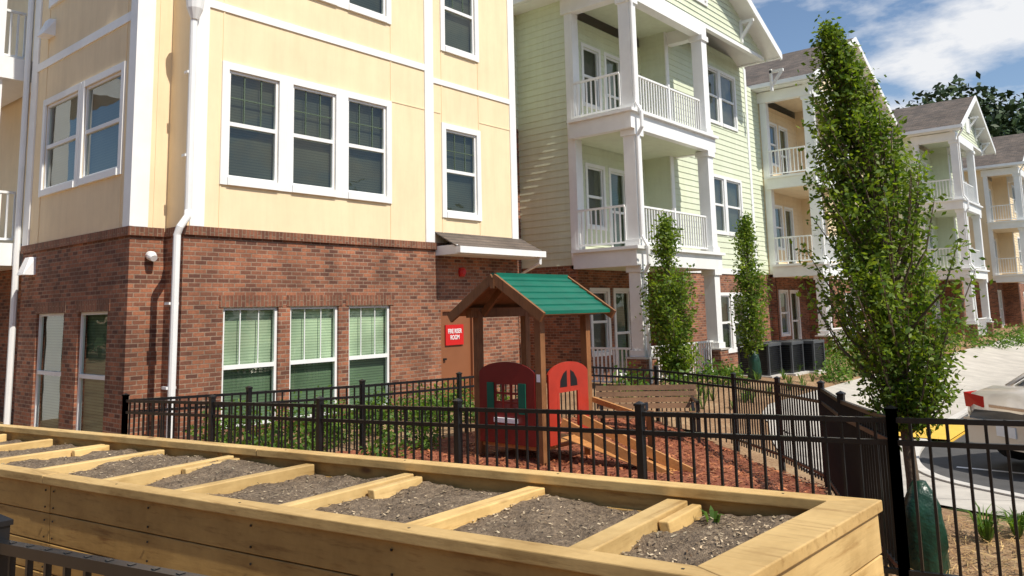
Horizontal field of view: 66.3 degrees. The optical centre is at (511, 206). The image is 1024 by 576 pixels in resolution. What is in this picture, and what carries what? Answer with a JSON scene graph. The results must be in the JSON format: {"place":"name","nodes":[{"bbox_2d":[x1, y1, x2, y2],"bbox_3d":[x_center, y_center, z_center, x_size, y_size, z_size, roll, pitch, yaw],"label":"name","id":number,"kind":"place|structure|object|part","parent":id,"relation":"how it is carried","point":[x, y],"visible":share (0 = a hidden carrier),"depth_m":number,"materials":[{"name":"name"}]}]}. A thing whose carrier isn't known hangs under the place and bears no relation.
{"place":"outdoors","nodes":[
{"label":"outdoors","id":0,"kind":"place"},
{"bbox_2d":[0,327,1023,575],"bbox_3d":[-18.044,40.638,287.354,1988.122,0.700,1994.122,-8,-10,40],"label":"ground","id":1,"kind":"structure","parent":0,"point":[774,463],"depth_m":13.31,"materials":[{"name":"soil"}]},
{"bbox_2d":[40,314,107,431],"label":"windows","id":2,"kind":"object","parent":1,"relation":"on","point":[95,365],"visible":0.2,"depth_m":13.68,"materials":[{"name":"grey glass"}]},
{"bbox_2d":[0,514,207,575],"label":"metal fence","id":3,"kind":"object","parent":1,"relation":"on","point":[11,551],"visible":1,"depth_m":2.40,"materials":[{"name":"black metal"}]},
{"bbox_2d":[182,408,238,442],"bbox_3d":[-4.504,3.368,11.793,0.822,0.772,0.861,-4,-8,19],"label":"shrub","id":4,"kind":"object","parent":1,"relation":"on","point":[219,432],"visible":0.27,"depth_m":11.73,"materials":[{"name":"green plant"}]},
{"bbox_2d":[215,399,262,444],"bbox_3d":[-4.289,3.433,12.354,0.846,0.833,0.836,1,-8,-20],"label":"shrub","id":5,"kind":"object","parent":1,"relation":"on","point":[237,423],"visible":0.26,"depth_m":12.28,"materials":[{"name":"green plant"}]},
{"bbox_2d":[233,427,275,446],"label":"shrub","id":6,"kind":"object","parent":1,"relation":"on","point":[256,439],"visible":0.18,"depth_m":10.51,"materials":[{"name":"green plant"}]},
{"bbox_2d":[33,0,481,430],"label":"window frames","id":7,"kind":"structure","parent":1,"relation":"on","point":[276,183],"depth_m":14.70,"materials":[{"name":"white plastic"}]},
{"bbox_2d":[223,357,384,424],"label":"lower window panes","id":8,"kind":"object","parent":7,"relation":"attached to","point":[320,374],"visible":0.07,"depth_m":14.36,"materials":[{"name":"green glass"}]},
{"bbox_2d":[230,0,473,171],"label":"muntins","id":9,"kind":"object","parent":7,"relation":"attached to","point":[319,115],"visible":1,"depth_m":15.11,"materials":[{"name":"white plastic"}]},
{"bbox_2d":[0,232,519,441],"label":"brick walls","id":10,"kind":"structure","parent":1,"relation":"on","point":[132,282],"depth_m":13.89,"materials":[{"name":"brown brick"}]},
{"bbox_2d":[145,251,156,260],"bbox_3d":[-5.864,0.811,12.763,0.201,0.176,0.155,-8,-10,40],"label":"security camera","id":11,"kind":"object","parent":10,"relation":"attached to","point":[150,255],"visible":1,"depth_m":12.71,"materials":[{"name":"white plastic"}]},
{"bbox_2d":[20,225,452,434],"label":"brick caps","id":12,"kind":"object","parent":10,"relation":"on","point":[99,305],"visible":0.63,"depth_m":14.04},
{"bbox_2d":[0,0,511,244],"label":"panel walls","id":13,"kind":"structure","parent":10,"relation":"on","point":[93,207],"depth_m":15.27,"materials":[{"name":"yellow paint"}]},
{"bbox_2d":[17,19,55,275],"bbox_3d":[-9.313,-1.190,15.350,0.690,5.040,0.220,-8,-10,40],"label":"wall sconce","id":14,"kind":"object","parent":13,"relation":"attached to","point":[28,265],"depth_m":15.35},
{"bbox_2d":[50,0,472,212],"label":"windows","id":15,"kind":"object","parent":13,"relation":"attached to","point":[250,153],"visible":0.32,"depth_m":14.98,"materials":[{"name":"glass"}]},
{"bbox_2d":[37,0,509,242],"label":"battens","id":16,"kind":"object","parent":13,"relation":"attached to","point":[157,119],"visible":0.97,"depth_m":13.39,"materials":[{"name":"yellow wood"}]},
{"bbox_2d":[223,308,384,365],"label":"window blinds","id":17,"kind":"object","parent":10,"relation":"attached to","point":[248,337],"visible":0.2,"depth_m":14.42,"materials":[{"name":"green plastic"}]},
{"bbox_2d":[441,309,473,400],"bbox_3d":[-1.224,3.287,17.236,0.110,2.040,1.040,-8,-10,40],"label":"fire riser door","id":18,"kind":"structure","parent":10,"relation":"attached to","point":[460,358],"depth_m":17.31,"materials":[{"name":"orange metal"}]},
{"bbox_2d":[445,324,463,345],"bbox_3d":[-1.266,2.825,17.244,0.034,0.440,0.560,-8,-10,40],"label":"wall sign","id":19,"kind":"object","parent":18,"relation":"attached to","point":[454,334],"visible":1,"depth_m":17.23,"materials":[{"name":"red plastic"}]},
{"bbox_2d":[458,267,465,276],"bbox_3d":[-1.097,1.465,17.516,0.100,0.200,0.197,-8,-10,40],"label":"fire alarm horn","id":20,"kind":"object","parent":10,"relation":"attached to","point":[462,272],"visible":1,"depth_m":17.47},
{"bbox_2d":[0,0,545,437],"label":"trim","id":21,"kind":"structure","parent":1,"relation":"on","point":[19,76],"depth_m":15.21,"materials":[{"name":"white paint"}]},
{"bbox_2d":[435,232,540,250],"bbox_3d":[-0.480,0.823,17.926,0.650,0.370,2.950,-8,-10,40],"label":"door canopy","id":22,"kind":"object","parent":21,"relation":"attached to","point":[481,241],"visible":0.92,"depth_m":17.78,"materials":[{"name":"white metal"}]},
{"bbox_2d":[251,421,302,448],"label":"shrub","id":23,"kind":"object","parent":1,"relation":"on","point":[275,431],"visible":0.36,"depth_m":11.45,"materials":[{"name":"green plant"}]},
{"bbox_2d":[267,391,311,438],"bbox_3d":[-3.667,3.447,12.863,0.798,0.903,0.889,3,-9,-31],"label":"shrub","id":24,"kind":"object","parent":1,"relation":"on","point":[295,422],"visible":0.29,"depth_m":12.81,"materials":[{"name":"green plant"}]},
{"bbox_2d":[283,423,325,451],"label":"shrub","id":25,"kind":"object","parent":1,"relation":"on","point":[301,444],"visible":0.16,"depth_m":10.22,"materials":[{"name":"green plant"}]},
{"bbox_2d":[296,385,345,433],"bbox_3d":[-3.200,3.491,13.276,0.917,0.937,0.844,2,-8,-27],"label":"shrub","id":26,"kind":"object","parent":1,"relation":"on","point":[324,409],"visible":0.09,"depth_m":13.32,"materials":[{"name":"green plant"}]},
{"bbox_2d":[300,407,345,450],"bbox_3d":[-2.925,3.339,11.809,0.785,0.785,0.840,-1,-8,-2],"label":"shrub","id":27,"kind":"object","parent":1,"relation":"on","point":[309,426],"visible":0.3,"depth_m":11.83,"materials":[{"name":"green plant"}]},
{"bbox_2d":[315,399,358,443],"bbox_3d":[-2.755,3.431,12.408,0.877,0.804,0.850,-8,-10,40],"label":"shrub","id":28,"kind":"object","parent":1,"relation":"on","point":[344,427],"visible":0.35,"depth_m":12.40,"materials":[{"name":"green plant"}]},
{"bbox_2d":[129,361,580,451],"bbox_3d":[-1.731,3.301,12.307,7.874,1.320,0.919,3,-9,-33],"label":"metal fence","id":29,"kind":"object","parent":1,"relation":"on","point":[361,396],"visible":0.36,"depth_m":11.48,"materials":[{"name":"black metal"}]},
{"bbox_2d":[336,398,377,425],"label":"shrub","id":30,"kind":"object","parent":1,"relation":"on","point":[356,402],"visible":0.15,"depth_m":13.92,"materials":[{"name":"green plant"}]},
{"bbox_2d":[355,397,403,436],"bbox_3d":[-2.190,3.486,12.888,0.851,0.785,0.737,-3,-8,12],"label":"shrub","id":31,"kind":"object","parent":1,"relation":"on","point":[384,418],"visible":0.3,"depth_m":12.87,"materials":[{"name":"green plant"}]},
{"bbox_2d":[365,387,402,420],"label":"shrub","id":32,"kind":"object","parent":1,"relation":"on","point":[386,403],"visible":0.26,"depth_m":14.51,"materials":[{"name":"green plant"}]},
{"bbox_2d":[392,385,432,420],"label":"shrub","id":33,"kind":"object","parent":1,"relation":"on","point":[403,402],"visible":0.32,"depth_m":14.71,"materials":[{"name":"green plant"}]},
{"bbox_2d":[399,412,444,449],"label":"shrub","id":34,"kind":"object","parent":1,"relation":"on","point":[426,438],"visible":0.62,"depth_m":11.37,"materials":[{"name":"green plant"}]},
{"bbox_2d":[403,385,446,428],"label":"shrub","id":35,"kind":"object","parent":1,"relation":"on","point":[427,417],"visible":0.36,"depth_m":13.51,"materials":[{"name":"green plant"}]},
{"bbox_2d":[417,381,451,411],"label":"shrub","id":36,"kind":"object","parent":1,"relation":"on","point":[445,386],"visible":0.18,"depth_m":15.49,"materials":[{"name":"green plant"}]},
{"bbox_2d":[426,382,456,422],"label":"shrub","id":37,"kind":"object","parent":1,"relation":"on","point":[444,403],"visible":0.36,"depth_m":14.02,"materials":[{"name":"green plant"}]},
{"bbox_2d":[0,424,883,575],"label":"raised garden bed","id":38,"kind":"object","parent":1,"relation":"on","point":[210,508],"visible":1,"depth_m":3.19,"materials":[{"name":"brown wood"}]},
{"bbox_2d":[443,377,473,411],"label":"shrub","id":39,"kind":"object","parent":1,"relation":"on","point":[451,399],"visible":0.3,"depth_m":15.77,"materials":[{"name":"green plant"}]},
{"bbox_2d":[462,395,474,422],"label":"shrub","id":40,"kind":"object","parent":1,"relation":"on","point":[473,414],"visible":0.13,"depth_m":14.25,"materials":[{"name":"green plant"}]},
{"bbox_2d":[497,386,517,400],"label":"shrub","id":41,"kind":"object","parent":1,"relation":"on","point":[498,398],"visible":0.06,"depth_m":15.03,"materials":[{"name":"green plant"}]},
{"bbox_2d":[447,273,692,474],"bbox_3d":[0.791,2.292,10.654,2.994,2.800,1.712,-8,-10,40],"label":"playhouse","id":42,"kind":"object","parent":1,"relation":"on","point":[526,297],"visible":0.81,"depth_m":10.66,"materials":[{"name":"brown wood"}]},
{"bbox_2d":[547,361,588,446],"bbox_3d":[0.768,2.642,10.626,0.030,1.060,0.900,-8,-10,40],"label":"door panel","id":43,"kind":"structure","parent":42,"relation":"in","point":[554,375],"depth_m":10.56,"materials":[{"name":"red plastic"}]},
{"bbox_2d":[121,393,1023,575],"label":"metal fence","id":44,"kind":"object","parent":1,"relation":"on","point":[640,431],"visible":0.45,"depth_m":6.45,"materials":[{"name":"black metal"}]},
{"bbox_2d":[332,415,832,495],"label":"playground mulch","id":45,"kind":"object","parent":1,"relation":"on","point":[472,458],"visible":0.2,"depth_m":10.81,"materials":[{"name":"brown wood"}]},
{"bbox_2d":[358,418,411,457],"bbox_3d":[-1.708,3.198,10.564,0.685,0.618,0.691,-8,-10,40],"label":"shrub","id":46,"kind":"object","parent":45,"relation":"on","point":[384,445],"visible":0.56,"depth_m":10.53,"materials":[{"name":"green plant"}]},
{"bbox_2d":[596,384,700,442],"bbox_3d":[2.308,3.508,13.286,1.720,0.887,0.706,-2,-8,4],"label":"park bench","id":47,"kind":"object","parent":45,"relation":"on","point":[626,398],"visible":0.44,"depth_m":13.54,"materials":[{"name":"brown wood"}]},
{"bbox_2d":[603,361,648,397],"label":"shrub","id":48,"kind":"object","parent":1,"relation":"on","point":[640,382],"visible":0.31,"depth_m":17.65,"materials":[{"name":"green plant"}]},
{"bbox_2d":[635,210,704,382],"bbox_3d":[3.807,2.220,18.804,1.516,4.335,1.612,-8,-10,40],"label":"hornbeam tree","id":49,"kind":"object","parent":1,"relation":"on","point":[675,332],"visible":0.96,"depth_m":18.68,"materials":[{"name":"green plant"}]},
{"bbox_2d":[659,363,705,396],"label":"shrub","id":50,"kind":"object","parent":1,"relation":"on","point":[680,377],"visible":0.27,"depth_m":17.60,"materials":[{"name":"green plant"}]},
{"bbox_2d":[595,70,797,356],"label":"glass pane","id":51,"kind":"structure","parent":1,"relation":"on","point":[778,217],"depth_m":39.60,"materials":[{"name":"beige"}]},
{"bbox_2d":[513,0,1023,383],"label":"trim","id":52,"kind":"structure","parent":51,"relation":"on","point":[631,121],"depth_m":23.49,"materials":[{"name":"white paint"}]},
{"bbox_2d":[571,3,973,280],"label":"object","id":53,"kind":"structure","parent":52,"relation":"attached to","point":[647,25],"depth_m":23.33,"materials":[{"name":"paint"}]},
{"bbox_2d":[767,85,1021,282],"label":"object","id":54,"kind":"object","parent":53,"relation":"attached to","point":[794,106],"visible":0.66,"depth_m":33.95,"materials":[{"name":"beige paint"}]},
{"bbox_2d":[713,38,1023,187],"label":"roof","id":55,"kind":"structure","parent":52,"relation":"on","point":[1009,148],"depth_m":42.72,"materials":[{"name":"grey"}]},
{"bbox_2d":[685,355,724,387],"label":"shrub","id":56,"kind":"object","parent":1,"relation":"on","point":[708,370],"visible":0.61,"depth_m":19.51,"materials":[{"name":"green plant"}]},
{"bbox_2d":[708,358,750,385],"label":"shrub","id":57,"kind":"object","parent":1,"relation":"on","point":[725,371],"visible":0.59,"depth_m":19.74,"materials":[{"name":"green plant"}]},
{"bbox_2d":[727,205,772,357],"bbox_3d":[6.501,2.300,21.390,1.336,4.724,1.356,-8,-10,40],"label":"hornbeam tree","id":58,"kind":"object","parent":1,"relation":"on","point":[751,308],"visible":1,"depth_m":21.27,"materials":[{"name":"green plant"}]},
{"bbox_2d":[591,365,909,575],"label":"metal fence","id":59,"kind":"object","parent":1,"relation":"on","point":[830,403],"visible":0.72,"depth_m":8.42,"materials":[{"name":"black metal"}]},
{"bbox_2d":[747,349,761,378],"bbox_3d":[6.530,4.240,21.105,0.393,0.800,0.364,-8,-10,40],"label":"tree watering bag","id":60,"kind":"object","parent":1,"relation":"on","point":[754,364],"visible":0.95,"depth_m":20.98,"materials":[{"name":"green plastic"}]},
{"bbox_2d":[737,342,786,377],"bbox_3d":[7.005,4.331,22.140,1.100,0.966,1.100,-8,-10,40],"label":"air conditioner unit","id":61,"kind":"object","parent":1,"relation":"on","point":[770,356],"visible":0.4,"depth_m":21.86,"materials":[{"name":"black metal"}]},
{"bbox_2d":[606,59,930,372],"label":"balcony door","id":62,"kind":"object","parent":1,"relation":"on","point":[621,310],"visible":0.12,"depth_m":23.64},
{"bbox_2d":[765,340,808,375],"bbox_3d":[7.873,4.395,22.778,1.100,0.966,1.100,-8,-10,40],"label":"air conditioner unit","id":63,"kind":"object","parent":1,"relation":"on","point":[792,353],"visible":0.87,"depth_m":22.37,"materials":[{"name":"black metal"}]},
{"bbox_2d":[580,42,1023,375],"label":"window frames","id":64,"kind":"structure","parent":1,"relation":"on","point":[724,180],"depth_m":26.87,"materials":[{"name":"white plastic"}]},
{"bbox_2d":[1012,188,1020,262],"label":"window glass","id":65,"kind":"object","parent":64,"relation":"in","point":[1018,239],"visible":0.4,"depth_m":57.81,"materials":[{"name":"grey glass"}]},
{"bbox_2d":[792,339,826,373],"bbox_3d":[8.741,4.467,23.415,1.100,0.966,1.100,-8,-10,40],"label":"air conditioner unit","id":66,"kind":"object","parent":1,"relation":"on","point":[812,353],"visible":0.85,"depth_m":23.00,"materials":[{"name":"black metal"}]},
{"bbox_2d":[812,359,852,383],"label":"shrub","id":67,"kind":"object","parent":1,"relation":"on","point":[828,377],"visible":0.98,"depth_m":21.59,"materials":[{"name":"green plant"}]},
{"bbox_2d":[824,336,843,364],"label":"shrub","id":68,"kind":"object","parent":1,"relation":"on","point":[834,355],"visible":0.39,"depth_m":25.14,"materials":[{"name":"green plant"}]},
{"bbox_2d":[824,337,859,362],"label":"shrub","id":69,"kind":"object","parent":1,"relation":"on","point":[845,347],"visible":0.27,"depth_m":26.60,"materials":[{"name":"green plant"}]},
{"bbox_2d":[829,330,869,357],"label":"shrub","id":70,"kind":"object","parent":1,"relation":"on","point":[847,347],"visible":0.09,"depth_m":28.15,"materials":[{"name":"green plant"}]},
{"bbox_2d":[681,358,1023,575],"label":"daylily plants","id":71,"kind":"object","parent":1,"relation":"on","point":[985,528],"visible":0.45,"depth_m":6.68,"materials":[{"name":"green plant"}]},
{"bbox_2d":[836,354,870,375],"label":"shrub","id":72,"kind":"object","parent":1,"relation":"on","point":[844,361],"visible":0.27,"depth_m":23.49,"materials":[{"name":"green plant"}]},
{"bbox_2d":[789,10,992,489],"bbox_3d":[2.929,0.587,6.208,1.404,4.422,1.256,-1,-8,0],"label":"hornbeam tree","id":73,"kind":"object","parent":1,"relation":"on","point":[902,382],"visible":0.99,"depth_m":6.05,"materials":[{"name":"green plant"}]},
{"bbox_2d":[904,480,950,573],"bbox_3d":[3.087,2.414,5.863,0.337,0.700,0.328,-8,-10,40],"label":"tree watering bag","id":74,"kind":"object","parent":1,"relation":"on","point":[928,528],"visible":0.66,"depth_m":5.75,"materials":[{"name":"green plastic"}]},
{"bbox_2d":[923,326,960,349],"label":"shrub","id":75,"kind":"object","parent":1,"relation":"on","point":[949,339],"visible":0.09,"depth_m":33.45,"materials":[{"name":"green plant"}]},
{"bbox_2d":[883,513,1023,575],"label":"pine straw","id":76,"kind":"object","parent":1,"relation":"on","point":[983,553],"visible":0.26,"depth_m":6.15,"materials":[{"name":"beige plant"}]},
{"bbox_2d":[895,71,1023,136],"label":"distant trees","id":77,"kind":"object","parent":1,"relation":"on","point":[998,121],"visible":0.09,"depth_m":91.68,"materials":[{"name":"green plant"}]},
{"bbox_2d":[951,316,992,347],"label":"shrub","id":78,"kind":"object","parent":1,"relation":"on","point":[973,341],"visible":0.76,"depth_m":35.55,"materials":[{"name":"green plant"}]},
{"bbox_2d":[968,313,1017,349],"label":"shrub","id":79,"kind":"object","parent":1,"relation":"on","point":[997,333],"visible":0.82,"depth_m":37.14,"materials":[{"name":"green plant"}]},
{"bbox_2d":[994,324,1023,346],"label":"shrub","id":80,"kind":"object","parent":1,"relation":"on","point":[1020,337],"visible":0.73,"depth_m":39.53,"materials":[{"name":"green plant"}]},
{"bbox_2d":[1010,324,1023,341],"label":"shrub","id":81,"kind":"object","parent":1,"relation":"on","point":[1021,329],"visible":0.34,"depth_m":41.86,"materials":[{"name":"green plant"}]},
{"bbox_2d":[516,129,1023,384],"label":"brick ground floor","id":82,"kind":"structure","parent":0,"point":[562,339],"depth_m":24.76,"materials":[{"name":"brown brick"}]},
{"bbox_2d":[583,50,851,350],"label":"windows","id":83,"kind":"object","parent":82,"relation":"on","point":[594,190],"visible":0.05,"depth_m":26.88,"materials":[{"name":"glass"}]},
{"bbox_2d":[513,0,982,278],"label":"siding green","id":84,"kind":"object","parent":82,"relation":"on","point":[540,87],"visible":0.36,"depth_m":24.12,"materials":[{"name":"green wood"}]},
{"bbox_2d":[757,73,1023,281],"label":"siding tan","id":85,"kind":"object","parent":84,"relation":"attached to","point":[997,187],"visible":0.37,"depth_m":35.55,"materials":[{"name":"beige wood"}]},
{"bbox_2d":[625,321,993,358],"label":"pier caps","id":86,"kind":"object","parent":82,"relation":"on","point":[726,348],"visible":0.51,"depth_m":22.68,"materials":[{"name":"concrete"}]},
{"bbox_2d":[751,0,1023,118],"label":"sky","id":87,"kind":"structure","parent":0,"point":[919,45],"materials":[{"name":"blue"}]},
{"bbox_2d":[763,335,1023,516],"bbox_3d":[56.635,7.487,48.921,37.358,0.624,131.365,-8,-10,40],"label":"sidewalk","id":88,"kind":"structure","parent":0,"point":[978,373],"depth_m":20.78,"materials":[{"name":"concrete"}]},
{"bbox_2d":[919,414,1023,493],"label":"parking lot road","id":89,"kind":"structure","parent":0,"point":[978,460],"depth_m":12.72,"materials":[{"name":"grey asphalt"}]},
{"bbox_2d":[899,424,964,441],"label":"tactile paving","id":90,"kind":"structure","parent":89,"relation":"on","point":[954,431],"depth_m":15.58,"materials":[{"name":"yellow paint"}]},
{"bbox_2d":[915,379,1023,498],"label":"kerb","id":91,"kind":"structure","parent":89,"relation":"on","point":[923,470],"depth_m":11.19,"materials":[{"name":"concrete"}]},
{"bbox_2d":[957,466,1023,473],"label":"parking markings","id":92,"kind":"object","parent":89,"relation":"on","point":[992,470],"visible":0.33,"depth_m":12.28,"materials":[{"name":"white paint"}]},
{"bbox_2d":[963,373,1023,459],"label":"parked car","id":93,"kind":"object","parent":89,"relation":"on","point":[1000,402],"visible":0.75,"depth_m":12.28,"materials":[{"name":"beige paint"}]},
{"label":"windows","id":94,"kind":"part","parent":93,"relation":"part of","materials":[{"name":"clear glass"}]}
]}

